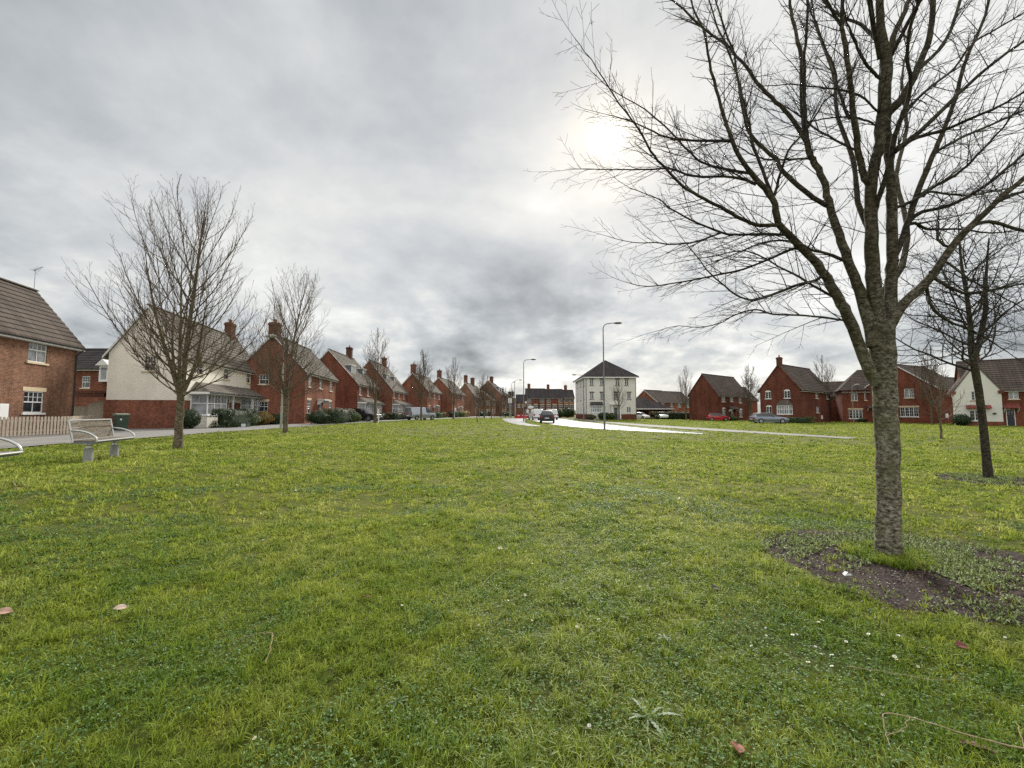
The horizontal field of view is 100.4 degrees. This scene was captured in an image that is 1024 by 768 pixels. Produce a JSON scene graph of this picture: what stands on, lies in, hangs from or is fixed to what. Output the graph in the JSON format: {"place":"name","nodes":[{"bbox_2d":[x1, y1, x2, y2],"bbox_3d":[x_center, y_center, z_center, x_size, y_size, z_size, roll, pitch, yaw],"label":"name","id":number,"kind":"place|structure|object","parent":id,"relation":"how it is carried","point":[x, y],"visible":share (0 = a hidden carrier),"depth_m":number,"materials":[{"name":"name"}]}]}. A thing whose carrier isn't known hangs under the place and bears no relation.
{"place":"outdoors","nodes":[
{"label":"outdoors","id":0,"kind":"place"},
{"bbox_2d":[0,416,482,438],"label":"driveway","id":1,"kind":"structure","parent":0,"point":[115,431],"depth_m":24.79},
{"bbox_2d":[112,413,129,429],"bbox_3d":[-23.779,2.315,25.920,0.808,1.068,0.620,-2,-4,30],"label":"utility box","id":2,"kind":"object","parent":1,"relation":"on","point":[120,420],"visible":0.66,"depth_m":25.73,"materials":[{"name":"green plastic"}]},
{"bbox_2d":[0,416,508,448],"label":"access path","id":3,"kind":"structure","parent":0,"point":[25,442],"depth_m":21.47,"materials":[{"name":"grey concrete"}]},
{"bbox_2d":[352,408,381,421],"bbox_3d":[-18.898,3.918,54.359,4.454,1.696,2.240,-1,-4,18],"label":"suv car","id":4,"kind":"object","parent":3,"relation":"on","point":[367,415],"visible":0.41,"depth_m":53.39,"materials":[{"name":"black paint"}]},
{"bbox_2d":[404,407,435,419],"bbox_3d":[-14.100,4.573,65.842,2.290,1.976,4.951,-3,-5,38],"label":"van","id":5,"kind":"object","parent":3,"relation":"on","point":[411,412],"visible":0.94,"depth_m":64.38,"materials":[{"name":"silver metal"}]},
{"bbox_2d":[0,413,1023,767],"bbox_3d":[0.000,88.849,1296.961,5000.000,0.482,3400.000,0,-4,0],"label":"lawn","id":6,"kind":"structure","parent":0,"point":[546,685],"depth_m":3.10,"materials":[{"name":"green plant"}]},
{"bbox_2d":[0,607,12,613],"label":"fallen leaf","id":7,"kind":"object","parent":6,"relation":"on","point":[4,610],"visible":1,"depth_m":3.05,"materials":[{"name":"brown plant"}]},
{"bbox_2d":[0,437,22,456],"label":"park bench","id":8,"kind":"object","parent":6,"relation":"on","point":[10,453],"visible":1,"depth_m":6.60,"materials":[{"name":"silver metal"}]},
{"bbox_2d":[0,416,72,436],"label":"picket fence","id":9,"kind":"object","parent":6,"relation":"on","point":[21,421],"visible":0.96,"depth_m":20.37,"materials":[{"name":"brown wood"}]},
{"bbox_2d":[0,267,87,434],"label":"brick house","id":10,"kind":"structure","parent":6,"relation":"on","point":[41,345],"depth_m":23.35,"materials":[{"name":"red brick"}]},
{"bbox_2d":[21,387,46,414],"bbox_3d":[-25.748,0.914,22.963,0.170,1.470,1.540,1,-4,-15],"label":"window","id":11,"kind":"structure","parent":10,"relation":"in","point":[33,401],"depth_m":22.97,"materials":[{"name":"white plastic"}]},
{"bbox_2d":[26,342,48,365],"bbox_3d":[-25.755,-1.764,23.168,0.170,1.400,1.450,1,-4,-15],"label":"window","id":12,"kind":"structure","parent":10,"relation":"in","point":[36,352],"depth_m":23.17,"materials":[{"name":"white glass"}]},
{"bbox_2d":[65,415,93,433],"bbox_3d":[-25.299,2.426,25.063,0.145,1.135,7.231,3,-5,-37],"label":"picket fence","id":13,"kind":"object","parent":6,"relation":"on","point":[84,417],"visible":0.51,"depth_m":24.66,"materials":[{"name":"brown wood"}]},
{"bbox_2d":[74,406,87,415],"bbox_3d":[-30.453,2.367,30.244,1.493,1.550,0.070,0,-4,0],"label":"board fence","id":14,"kind":"object","parent":6,"relation":"on","point":[80,410],"visible":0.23,"depth_m":30.25,"materials":[{"name":"beige wood"}]},
{"bbox_2d":[75,391,106,426],"bbox_3d":[-30.400,1.947,31.956,5.200,2.620,4.870,0,-4,0],"label":"brick gateway","id":15,"kind":"object","parent":6,"relation":"on","point":[101,395],"visible":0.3,"depth_m":29.61,"materials":[{"name":"red brick"}]},
{"bbox_2d":[74,348,108,405],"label":"brick house","id":16,"kind":"structure","parent":6,"relation":"on","point":[92,370],"depth_m":36.10,"materials":[{"name":"red brick"}]},
{"bbox_2d":[79,376,90,388],"bbox_3d":[-36.050,-0.119,36.105,0.900,1.100,0.170,0,-4,0],"label":"window","id":17,"kind":"structure","parent":16,"relation":"in","point":[85,379],"depth_m":36.15,"materials":[{"name":"white plastic"}]},
{"bbox_2d":[88,400,103,426],"bbox_3d":[-29.003,2.054,29.965,1.493,2.137,0.070,0,-4,0],"label":"board fence","id":18,"kind":"object","parent":6,"relation":"on","point":[95,409],"visible":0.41,"depth_m":29.95,"materials":[{"name":"beige wood"}]},
{"bbox_2d":[67,419,135,462],"bbox_3d":[-9.471,1.351,9.885,0.554,1.076,1.640,1,-4,-19],"label":"park bench","id":19,"kind":"object","parent":6,"relation":"on","point":[88,452],"visible":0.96,"depth_m":9.63,"materials":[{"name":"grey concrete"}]},
{"bbox_2d":[61,174,277,448],"bbox_3d":[-10.031,-2.239,13.080,5.218,8.669,5.409,0,-4,0],"label":"bare tree","id":20,"kind":"object","parent":6,"relation":"on","point":[181,383],"visible":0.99,"depth_m":12.80,"materials":[{"name":"brown plant"}]},
{"bbox_2d":[102,303,265,427],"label":"rendered house","id":21,"kind":"structure","parent":6,"relation":"on","point":[143,397],"depth_m":30.18,"materials":[{"name":"white paint"}]},
{"bbox_2d":[141,356,155,371],"bbox_3d":[-25.544,-1.401,30.096,0.950,1.150,0.170,1,-4,-11],"label":"window","id":22,"kind":"structure","parent":21,"relation":"in","point":[145,370],"depth_m":30.12,"materials":[{"name":"white glass"}]},
{"bbox_2d":[190,394,227,426],"bbox_3d":[-23.610,2.079,33.471,1.026,2.560,4.080,1,-4,-11],"label":"bay window","id":23,"kind":"structure","parent":21,"relation":"in","point":[204,404],"depth_m":32.06,"materials":[{"name":"white plastic"}]},
{"bbox_2d":[240,397,259,411],"bbox_3d":[-25.146,2.632,41.660,1.026,2.560,3.980,1,-4,-11],"label":"bay window","id":24,"kind":"structure","parent":21,"relation":"in","point":[245,401],"depth_m":40.14,"materials":[{"name":"white plastic"}]},
{"bbox_2d":[183,408,201,428],"bbox_3d":[-22.314,2.391,29.472,1.487,1.477,1.641,3,-5,-35],"label":"bush","id":25,"kind":"object","parent":6,"relation":"on","point":[192,420],"visible":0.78,"depth_m":29.13,"materials":[{"name":"green plant"}]},
{"bbox_2d":[208,407,259,427],"bbox_3d":[-21.505,2.598,33.213,1.613,1.570,5.649,1,-4,-11],"label":"hedge","id":26,"kind":"object","parent":6,"relation":"on","point":[230,418],"visible":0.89,"depth_m":31.58,"materials":[{"name":"green plant"}]},
{"bbox_2d":[254,412,274,424],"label":"bush","id":27,"kind":"object","parent":6,"relation":"on","point":[265,418],"visible":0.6,"depth_m":37.82,"materials":[{"name":"orange plant"}]},
{"bbox_2d":[265,334,284,428],"bbox_3d":[-15.813,-0.114,28.272,1.376,6.435,0.312,0,-4,0],"label":"street lamp","id":28,"kind":"object","parent":6,"relation":"on","point":[281,413],"visible":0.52,"depth_m":28.14,"materials":[{"name":"black metal"}]},
{"bbox_2d":[267,413,283,423],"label":"hedge","id":29,"kind":"object","parent":6,"relation":"on","point":[276,417],"visible":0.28,"depth_m":40.67,"materials":[{"name":"green plant"}]},
{"bbox_2d":[233,264,343,432],"bbox_3d":[-12.382,-1.966,23.638,5.355,9.548,5.319,3,-5,-35],"label":"bare tree","id":30,"kind":"object","parent":6,"relation":"on","point":[289,366],"visible":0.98,"depth_m":23.41,"materials":[{"name":"brown plant"}]},
{"bbox_2d":[246,319,339,423],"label":"brick house","id":31,"kind":"structure","parent":6,"relation":"on","point":[301,407],"depth_m":42.36,"materials":[{"name":"red brick"}]},
{"bbox_2d":[257,375,269,384],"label":"window","id":32,"kind":"structure","parent":31,"relation":"in","point":[264,376],"depth_m":42.04,"materials":[{"name":"white glass"}]},
{"bbox_2d":[259,399,268,412],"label":"window","id":33,"kind":"structure","parent":31,"relation":"in","point":[263,402],"depth_m":41.89,"materials":[{"name":"white plastic"}]},
{"bbox_2d":[304,410,330,423],"bbox_3d":[-18.671,3.202,40.945,2.580,1.438,1.745,0,-4,0],"label":"bush","id":34,"kind":"object","parent":6,"relation":"on","point":[320,417],"visible":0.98,"depth_m":40.55,"materials":[{"name":"green plant"}]},
{"bbox_2d":[319,407,356,423],"bbox_3d":[-18.406,3.360,45.544,2.034,1.758,8.515,1,-4,-8],"label":"hedge","id":35,"kind":"object","parent":6,"relation":"on","point":[338,415],"visible":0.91,"depth_m":43.46,"materials":[{"name":"green plant"}]},
{"bbox_2d":[320,345,384,412],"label":"brick house","id":36,"kind":"structure","parent":6,"relation":"on","point":[350,394],"depth_m":59.98,"materials":[{"name":"red brick"}]},
{"bbox_2d":[358,403,371,409],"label":"bay window","id":37,"kind":"structure","parent":36,"relation":"in","point":[360,405],"depth_m":60.55,"materials":[{"name":"white plastic"}]},
{"bbox_2d":[350,328,395,422],"bbox_3d":[-15.145,-0.982,46.701,4.317,10.689,4.193,4,-5,-44],"label":"bare tree","id":38,"kind":"object","parent":6,"relation":"on","point":[374,394],"visible":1,"depth_m":46.69,"materials":[{"name":"brown plant"}]},
{"bbox_2d":[363,356,413,416],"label":"brick house","id":39,"kind":"structure","parent":6,"relation":"on","point":[395,400],"depth_m":72.84,"materials":[{"name":"red brick"}]},
{"bbox_2d":[392,405,402,412],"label":"bay window","id":40,"kind":"structure","parent":39,"relation":"in","point":[395,408],"depth_m":72.81,"materials":[{"name":"white plastic"}]},
{"bbox_2d":[386,696,406,707],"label":"weed","id":41,"kind":"object","parent":6,"relation":"on","point":[396,701],"visible":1,"depth_m":2.15,"materials":[{"name":"green plant"}]},
{"bbox_2d":[387,412,406,419],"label":"hedge","id":42,"kind":"object","parent":6,"relation":"on","point":[396,416],"visible":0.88,"depth_m":65.39,"materials":[{"name":"green plant"}]},
{"bbox_2d":[402,363,442,411],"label":"brick house","id":43,"kind":"structure","parent":6,"relation":"on","point":[434,405],"depth_m":86.94,"materials":[{"name":"red brick"}]},
{"bbox_2d":[408,350,436,420],"bbox_3d":[-12.434,0.053,59.864,3.858,10.457,5.048,0,-4,0],"label":"bare tree","id":44,"kind":"object","parent":6,"relation":"on","point":[422,377],"visible":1,"depth_m":60.04,"materials":[{"name":"brown plant"}]},
{"bbox_2d":[433,369,465,416],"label":"brick house","id":45,"kind":"structure","parent":6,"relation":"on","point":[440,383],"depth_m":104.07,"materials":[{"name":"red brick"}]},
{"bbox_2d":[443,357,464,418],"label":"bare tree","id":46,"kind":"object","parent":6,"relation":"on","point":[453,385],"visible":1,"depth_m":73.88,"materials":[{"name":"brown plant"}]},
{"bbox_2d":[461,374,480,415],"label":"terraced house","id":47,"kind":"structure","parent":6,"relation":"on","point":[469,390],"depth_m":129.06,"materials":[{"name":"red brick"}]},
{"bbox_2d":[472,380,487,416],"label":"bare tree","id":48,"kind":"object","parent":6,"relation":"on","point":[477,388],"visible":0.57,"depth_m":111.90,"materials":[{"name":"brown plant"}]},
{"bbox_2d":[474,376,494,417],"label":"bare tree","id":49,"kind":"object","parent":6,"relation":"on","point":[483,395],"visible":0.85,"depth_m":97.05,"materials":[{"name":"brown plant"}]},
{"bbox_2d":[479,391,496,415],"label":"brick cottage","id":50,"kind":"structure","parent":6,"relation":"on","point":[488,408],"depth_m":141.22,"materials":[{"name":"red brick"}]},
{"bbox_2d":[484,382,499,418],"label":"bare tree","id":51,"kind":"object","parent":6,"relation":"on","point":[492,400],"visible":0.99,"depth_m":80.76,"materials":[{"name":"brown plant"}]},
{"bbox_2d":[480,376,508,415],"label":"house","id":52,"kind":"structure","parent":6,"relation":"on","point":[497,389],"depth_m":153.76,"materials":[{"name":"brick"}]},
{"bbox_2d":[498,386,508,416],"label":"bare tree","id":53,"kind":"object","parent":6,"relation":"on","point":[504,400],"visible":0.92,"depth_m":139.85,"materials":[{"name":"brown plant"}]},
{"bbox_2d":[516,394,524,415],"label":"brick house","id":54,"kind":"structure","parent":6,"relation":"on","point":[519,403],"depth_m":165.86,"materials":[{"name":"red brick"}]},
{"bbox_2d":[523,359,535,421],"bbox_3d":[2.579,0.935,62.078,1.944,9.335,0.312,0,-4,0],"label":"street lamp","id":55,"kind":"object","parent":6,"relation":"on","point":[523,387],"visible":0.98,"depth_m":62.06,"materials":[{"name":"grey metal"}]},
{"bbox_2d":[525,384,545,415],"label":"terraced house","id":56,"kind":"structure","parent":6,"relation":"on","point":[535,398],"depth_m":150.00,"materials":[{"name":"brown brick"}]},
{"bbox_2d":[58,417,1023,459],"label":"grass","id":57,"kind":"structure","parent":6,"relation":"on","point":[795,427],"depth_m":30.49,"materials":[{"name":"green plant"}]},
{"bbox_2d":[545,384,563,416],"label":"terraced house","id":58,"kind":"structure","parent":6,"relation":"on","point":[554,399],"depth_m":149.99,"materials":[{"name":"red brick"}]},
{"bbox_2d":[561,407,575,417],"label":"bush","id":59,"kind":"object","parent":6,"relation":"on","point":[568,411],"visible":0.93,"depth_m":124.86,"materials":[{"name":"green plant"}]},
{"bbox_2d":[563,384,574,416],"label":"terraced house","id":60,"kind":"structure","parent":6,"relation":"on","point":[568,398],"depth_m":150.00,"materials":[{"name":"red brick"}]},
{"bbox_2d":[573,360,638,419],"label":"apartment block","id":61,"kind":"structure","parent":6,"relation":"on","point":[614,374],"depth_m":80.12,"materials":[{"name":"cream render"},{"name":"dark slate"},{"name":"white upvc"}]},
{"bbox_2d":[591,405,601,419],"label":"bay window","id":62,"kind":"structure","parent":61,"relation":"in","point":[595,409],"depth_m":79.48,"materials":[{"name":"white plastic"}]},
{"bbox_2d":[603,322,621,429],"bbox_3d":[9.058,-0.743,38.257,1.844,9.835,0.312,0,-4,0],"label":"street lamp","id":63,"kind":"object","parent":6,"relation":"on","point":[604,424],"visible":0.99,"depth_m":38.15,"materials":[{"name":"grey metal"}]},
{"bbox_2d":[610,381,627,419],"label":"bare tree","id":64,"kind":"object","parent":6,"relation":"on","point":[617,395],"visible":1,"depth_m":76.87,"materials":[{"name":"brown plant"}]},
{"bbox_2d":[637,412,649,418],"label":"hatchback car","id":65,"kind":"object","parent":6,"relation":"on","point":[640,415],"visible":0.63,"depth_m":91.33,"materials":[{"name":"white paint"}]},
{"bbox_2d":[627,697,681,743],"bbox_3d":[0.670,1.609,2.083,0.282,0.038,0.245,-3,-5,40],"label":"thistle weed","id":66,"kind":"object","parent":6,"relation":"on","point":[654,722],"visible":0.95,"depth_m":2.06,"materials":[{"name":"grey plant"}]},
{"bbox_2d":[636,398,673,418],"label":"carport","id":67,"kind":"object","parent":6,"relation":"on","point":[645,406],"visible":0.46,"depth_m":98.83,"materials":[{"name":"brown tile"}]},
{"bbox_2d":[636,389,674,411],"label":"brick house","id":68,"kind":"structure","parent":6,"relation":"on","point":[660,397],"depth_m":114.22,"materials":[{"name":"red brick"}]},
{"bbox_2d":[649,411,689,419],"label":"hedge","id":69,"kind":"object","parent":6,"relation":"on","point":[674,415],"visible":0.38,"depth_m":91.28,"materials":[{"name":"green plant"}]},
{"bbox_2d":[662,391,688,412],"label":"brick house","id":70,"kind":"structure","parent":6,"relation":"on","point":[678,406],"depth_m":120.47,"materials":[{"name":"red brick"}]},
{"bbox_2d":[674,369,691,419],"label":"bare tree","id":71,"kind":"object","parent":6,"relation":"on","point":[686,398],"visible":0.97,"depth_m":85.42,"materials":[{"name":"brown plant"}]},
{"bbox_2d":[706,413,729,420],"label":"hatchback car","id":72,"kind":"object","parent":6,"relation":"on","point":[714,416],"visible":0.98,"depth_m":78.59,"materials":[{"name":"red paint"}]},
{"bbox_2d":[687,373,758,419],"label":"brick house","id":73,"kind":"structure","parent":6,"relation":"on","point":[710,393],"depth_m":84.13,"materials":[{"name":"red brick"}]},
{"bbox_2d":[731,741,744,753],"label":"fallen leaf","id":74,"kind":"object","parent":6,"relation":"on","point":[736,745],"visible":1,"depth_m":1.87,"materials":[{"name":"plant"}]},
{"bbox_2d":[736,363,759,415],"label":"bare tree","id":75,"kind":"object","parent":6,"relation":"on","point":[749,400],"visible":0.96,"depth_m":80.02,"materials":[{"name":"brown plant"}]},
{"bbox_2d":[749,413,788,423],"bbox_3d":[36.577,4.836,60.816,4.704,1.534,2.190,-1,-4,8],"label":"estate car","id":76,"kind":"object","parent":6,"relation":"on","point":[761,417],"visible":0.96,"depth_m":60.05,"materials":[{"name":"grey paint"}]},
{"bbox_2d":[524,0,1023,557],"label":"bare tree","id":77,"kind":"object","parent":6,"relation":"on","point":[880,310],"visible":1,"depth_m":4.54,"materials":[{"name":"brown plant"}]},
{"bbox_2d":[757,355,831,422],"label":"brick house","id":78,"kind":"structure","parent":6,"relation":"on","point":[784,390],"depth_m":65.76,"materials":[{"name":"red brick"}]},
{"bbox_2d":[776,400,792,422],"bbox_3d":[41.019,4.118,64.433,0.709,3.462,2.440,3,-5,-37],"label":"bay window","id":79,"kind":"structure","parent":78,"relation":"in","point":[784,408],"depth_m":64.19,"materials":[{"name":"white plastic"}]},
{"bbox_2d":[786,416,816,422],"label":"hedge","id":80,"kind":"object","parent":6,"relation":"on","point":[800,420],"visible":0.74,"depth_m":61.31,"materials":[{"name":"green plant"}]},
{"bbox_2d":[813,355,839,403],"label":"bare tree","id":81,"kind":"object","parent":6,"relation":"on","point":[826,374],"visible":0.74,"depth_m":70.12,"materials":[{"name":"brown plant"}]},
{"bbox_2d":[823,370,871,421],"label":"brick house","id":82,"kind":"structure","parent":6,"relation":"on","point":[842,408],"depth_m":67.69,"materials":[{"name":"red brick"}]},
{"bbox_2d":[848,408,862,418],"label":"window","id":83,"kind":"structure","parent":82,"relation":"in","point":[857,411],"depth_m":67.06,"materials":[{"name":"white plastic"}]},
{"bbox_2d":[734,473,1023,626],"bbox_3d":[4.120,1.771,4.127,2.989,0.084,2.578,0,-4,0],"label":"mulch bed","id":84,"kind":"object","parent":6,"relation":"on","point":[908,594],"visible":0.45,"depth_m":3.79,"materials":[{"name":"brown soil"}]},
{"bbox_2d":[759,471,1023,626],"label":"ground cover","id":85,"kind":"object","parent":84,"relation":"on","point":[976,568],"visible":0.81,"depth_m":4.31,"materials":[{"name":"green plant"}]},
{"bbox_2d":[848,666,956,679],"bbox_3d":[2.265,1.668,2.445,0.568,0.021,0.066,-1,-4,15],"label":"fallen twig","id":86,"kind":"object","parent":6,"relation":"on","point":[893,673],"visible":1,"depth_m":2.45,"materials":[{"name":"brown wood"}]},
{"bbox_2d":[864,364,953,423],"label":"brick house","id":87,"kind":"structure","parent":6,"relation":"on","point":[908,412],"depth_m":61.40,"materials":[{"name":"red brick"}]},
{"bbox_2d":[903,389,913,398],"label":"window","id":88,"kind":"structure","parent":87,"relation":"in","point":[908,394],"depth_m":61.82,"materials":[{"name":"white glass"}]},
{"bbox_2d":[899,406,918,416],"bbox_3d":[57.392,3.975,61.638,0.170,1.670,2.340,2,-4,-24],"label":"window","id":89,"kind":"structure","parent":87,"relation":"in","point":[905,411],"depth_m":61.64,"materials":[{"name":"white plastic"}]},
{"bbox_2d":[907,344,948,424],"bbox_3d":[52.258,0.015,53.806,3.280,10.457,4.291,2,-4,-26],"label":"bare tree","id":90,"kind":"object","parent":6,"relation":"on","point":[931,385],"visible":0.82,"depth_m":53.57,"materials":[{"name":"brown plant"}]},
{"bbox_2d":[906,363,972,438],"bbox_3d":[24.977,0.922,24.717,2.739,4.729,2.627,-1,-4,16],"label":"sapling","id":91,"kind":"object","parent":6,"relation":"on","point":[939,418],"visible":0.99,"depth_m":24.59,"materials":[{"name":"brown plant"}]},
{"bbox_2d":[882,713,1023,750],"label":"fallen twig","id":92,"kind":"object","parent":6,"relation":"on","point":[948,729],"visible":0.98,"depth_m":1.97,"materials":[{"name":"brown wood"}]},
{"bbox_2d":[883,211,1023,478],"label":"bare tree","id":93,"kind":"object","parent":6,"relation":"on","point":[986,458],"visible":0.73,"depth_m":9.75,"materials":[{"name":"brown plant"}]},
{"bbox_2d":[951,413,973,425],"bbox_3d":[52.483,4.149,49.726,1.967,1.487,1.819,3,-5,-42],"label":"bush","id":94,"kind":"object","parent":6,"relation":"on","point":[961,419],"visible":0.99,"depth_m":49.37,"materials":[{"name":"green plant"}]},
{"bbox_2d":[958,740,995,754],"bbox_3d":[2.061,1.614,1.899,0.120,0.023,0.086,-15,-30,41],"label":"fallen leaf","id":95,"kind":"object","parent":6,"relation":"on","point":[973,743],"visible":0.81,"depth_m":1.90,"materials":[{"name":"brown plant"}]},
{"bbox_2d":[935,474,1023,485],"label":"mulch bed","id":96,"kind":"object","parent":6,"relation":"on","point":[978,482],"visible":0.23,"depth_m":9.52,"materials":[{"name":"brown soil"}]},
{"bbox_2d":[946,354,1023,425],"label":"rendered house","id":97,"kind":"structure","parent":6,"relation":"on","point":[1003,397],"depth_m":49.28,"materials":[{"name":"white paint"}]},
{"bbox_2d":[969,410,977,420],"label":"window","id":98,"kind":"structure","parent":97,"relation":"in","point":[973,413],"depth_m":49.75,"materials":[{"name":"white plastic"}]},
{"bbox_2d":[1007,409,1014,425],"bbox_3d":[56.556,3.827,48.375,0.560,1.880,0.100,-3,-5,38],"label":"door","id":99,"kind":"structure","parent":97,"relation":"in","point":[1010,412],"depth_m":48.37,"materials":[{"name":"grey paint"}]},
{"bbox_2d":[1008,392,1019,399],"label":"window","id":100,"kind":"structure","parent":97,"relation":"in","point":[1012,395],"depth_m":48.31,"materials":[{"name":"white plastic"}]},
{"bbox_2d":[0,0,1023,412],"label":"sky","id":101,"kind":"structure","parent":0,"point":[385,148],"materials":[{"name":"grey"}]},
{"bbox_2d":[502,418,538,425],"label":"side road","id":102,"kind":"structure","parent":0,"point":[518,421],"depth_m":61.44,"materials":[{"name":"grey asphalt"}]},
{"bbox_2d":[527,418,703,433],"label":"road","id":103,"kind":"structure","parent":0,"point":[566,422],"depth_m":45.50,"materials":[{"name":"grey asphalt"}]},
{"bbox_2d":[528,409,542,419],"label":"van","id":104,"kind":"object","parent":103,"relation":"on","point":[533,414],"visible":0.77,"depth_m":73.47,"materials":[{"name":"white paint"}]},
{"bbox_2d":[539,410,555,422],"bbox_3d":[4.750,4.389,57.337,2.240,1.696,4.454,0,-4,6],"label":"suv car","id":105,"kind":"object","parent":103,"relation":"on","point":[546,415],"visible":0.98,"depth_m":55.21,"materials":[{"name":"black paint"}]},
{"bbox_2d":[562,418,853,438],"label":"footpath","id":106,"kind":"structure","parent":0,"point":[679,427],"depth_m":37.80,"materials":[{"name":"grey concrete"}]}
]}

